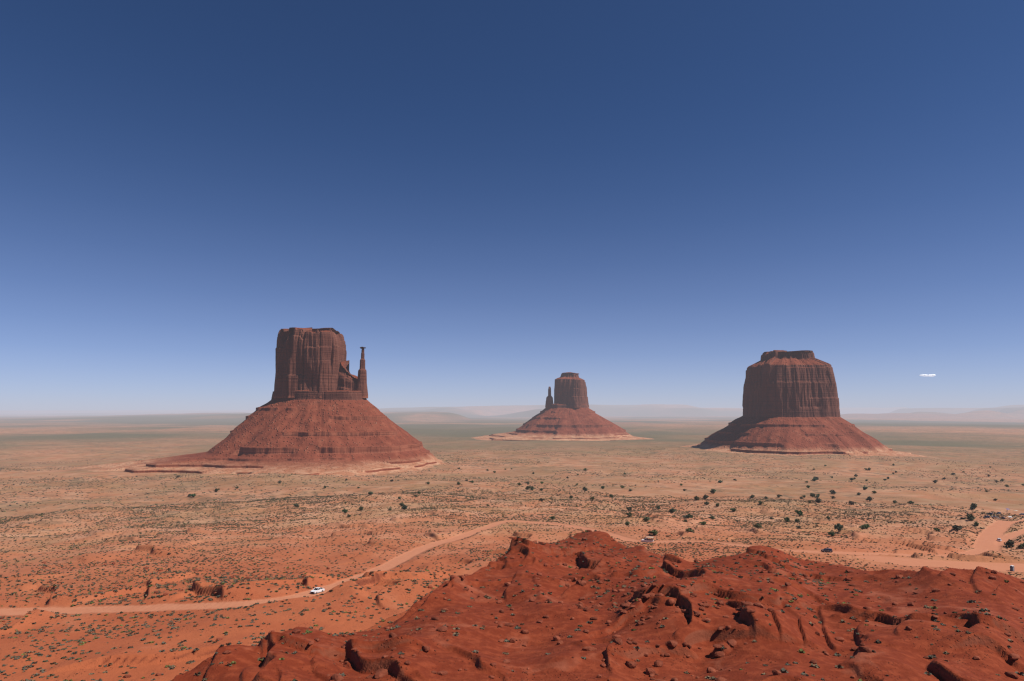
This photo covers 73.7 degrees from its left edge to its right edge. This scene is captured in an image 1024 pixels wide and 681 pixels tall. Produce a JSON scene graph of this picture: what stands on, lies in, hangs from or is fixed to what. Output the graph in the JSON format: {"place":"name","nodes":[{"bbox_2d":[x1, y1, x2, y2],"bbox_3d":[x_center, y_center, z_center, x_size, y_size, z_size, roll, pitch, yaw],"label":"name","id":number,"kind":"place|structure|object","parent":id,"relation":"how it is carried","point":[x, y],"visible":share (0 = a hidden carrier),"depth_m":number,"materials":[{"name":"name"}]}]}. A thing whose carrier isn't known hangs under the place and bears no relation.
{"place":"outdoors","nodes":[
{"label":"outdoors","id":0,"kind":"place"},
{"bbox_2d":[0,404,1023,680],"bbox_3d":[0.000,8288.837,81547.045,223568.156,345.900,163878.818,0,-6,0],"label":"desert ground","id":1,"kind":"structure","parent":0,"point":[976,440],"depth_m":290.22,"materials":[{"name":"brown sand"}]},
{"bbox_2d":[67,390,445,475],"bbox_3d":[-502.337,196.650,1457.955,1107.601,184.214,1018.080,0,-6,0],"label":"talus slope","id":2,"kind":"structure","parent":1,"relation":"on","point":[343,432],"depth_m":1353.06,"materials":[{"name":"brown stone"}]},
{"bbox_2d":[273,327,346,397],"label":"butte","id":3,"kind":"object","parent":2,"relation":"on","point":[310,359],"depth_m":1451.03,"materials":[{"name":"brown stone"}]},
{"bbox_2d":[337,360,357,390],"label":"rock buttress","id":4,"kind":"structure","parent":2,"relation":"on","point":[347,379],"depth_m":1468.97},
{"bbox_2d":[356,347,367,397],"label":"rock spire","id":5,"kind":"structure","parent":2,"relation":"on","point":[362,380],"depth_m":1467.01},
{"bbox_2d":[310,587,324,593],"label":"white sedan car","id":6,"kind":"object","parent":1,"relation":"on","point":[316,590],"visible":1,"depth_m":209.49,"materials":[{"name":"paint"}]},
{"bbox_2d":[0,445,1021,520],"bbox_3d":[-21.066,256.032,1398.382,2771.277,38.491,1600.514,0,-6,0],"label":"scrub vegetation","id":7,"kind":"object","parent":1,"relation":"on","point":[44,479],"visible":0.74,"depth_m":1065.49,"materials":[{"name":"green plant"}]},
{"bbox_2d":[0,488,1023,680],"bbox_3d":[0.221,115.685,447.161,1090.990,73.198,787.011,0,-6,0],"label":"shrubs","id":8,"kind":"object","parent":1,"relation":"on","point":[650,511],"visible":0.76,"depth_m":329.36,"materials":[{"name":"green plant"}]},
{"bbox_2d":[0,530,1023,680],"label":"rocks","id":9,"kind":"object","parent":1,"relation":"on","point":[381,673],"visible":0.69,"depth_m":123.96,"materials":[{"name":"red stone"}]},
{"bbox_2d":[471,404,651,440],"bbox_3d":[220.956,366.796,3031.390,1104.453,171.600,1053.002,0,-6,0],"label":"talus slope","id":10,"kind":"structure","parent":1,"relation":"on","point":[561,422],"depth_m":2874.75,"materials":[{"name":"brown stone"}]},
{"bbox_2d":[545,387,552,407],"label":"rock spire","id":11,"kind":"structure","parent":10,"relation":"on","point":[549,399],"depth_m":3007.20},
{"bbox_2d":[554,372,588,407],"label":"butte","id":12,"kind":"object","parent":10,"relation":"on","point":[570,388],"depth_m":2988.19,"materials":[{"name":"brown stone"}]},
{"bbox_2d":[176,464,1023,548],"bbox_3d":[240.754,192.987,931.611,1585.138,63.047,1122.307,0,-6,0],"label":"trees","id":13,"kind":"object","parent":1,"relation":"on","point":[970,516],"visible":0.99,"depth_m":657.69,"materials":[{"name":"green plant"}]},
{"bbox_2d":[641,537,653,541],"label":"car","id":14,"kind":"object","parent":1,"relation":"on","point":[647,539],"visible":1,"depth_m":363.03,"materials":[{"name":"white paint"}]},
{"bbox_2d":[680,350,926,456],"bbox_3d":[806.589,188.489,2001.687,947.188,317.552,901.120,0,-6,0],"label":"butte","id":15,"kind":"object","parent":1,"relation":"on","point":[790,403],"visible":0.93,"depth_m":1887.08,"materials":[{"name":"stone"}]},
{"bbox_2d":[821,548,832,552],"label":"dark suv","id":16,"kind":"object","parent":1,"relation":"on","point":[827,550],"visible":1,"depth_m":318.02,"materials":[{"name":"paint"}]},
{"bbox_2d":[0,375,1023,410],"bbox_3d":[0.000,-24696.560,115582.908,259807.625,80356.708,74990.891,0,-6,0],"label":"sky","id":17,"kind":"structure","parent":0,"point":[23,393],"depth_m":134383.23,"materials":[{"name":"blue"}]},
{"bbox_2d":[919,374,934,376],"bbox_3d":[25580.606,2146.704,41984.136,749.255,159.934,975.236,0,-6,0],"label":"airplane","id":18,"kind":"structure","parent":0,"point":[931,375],"depth_m":41688.27,"materials":[{"name":"white metal"}]}
]}

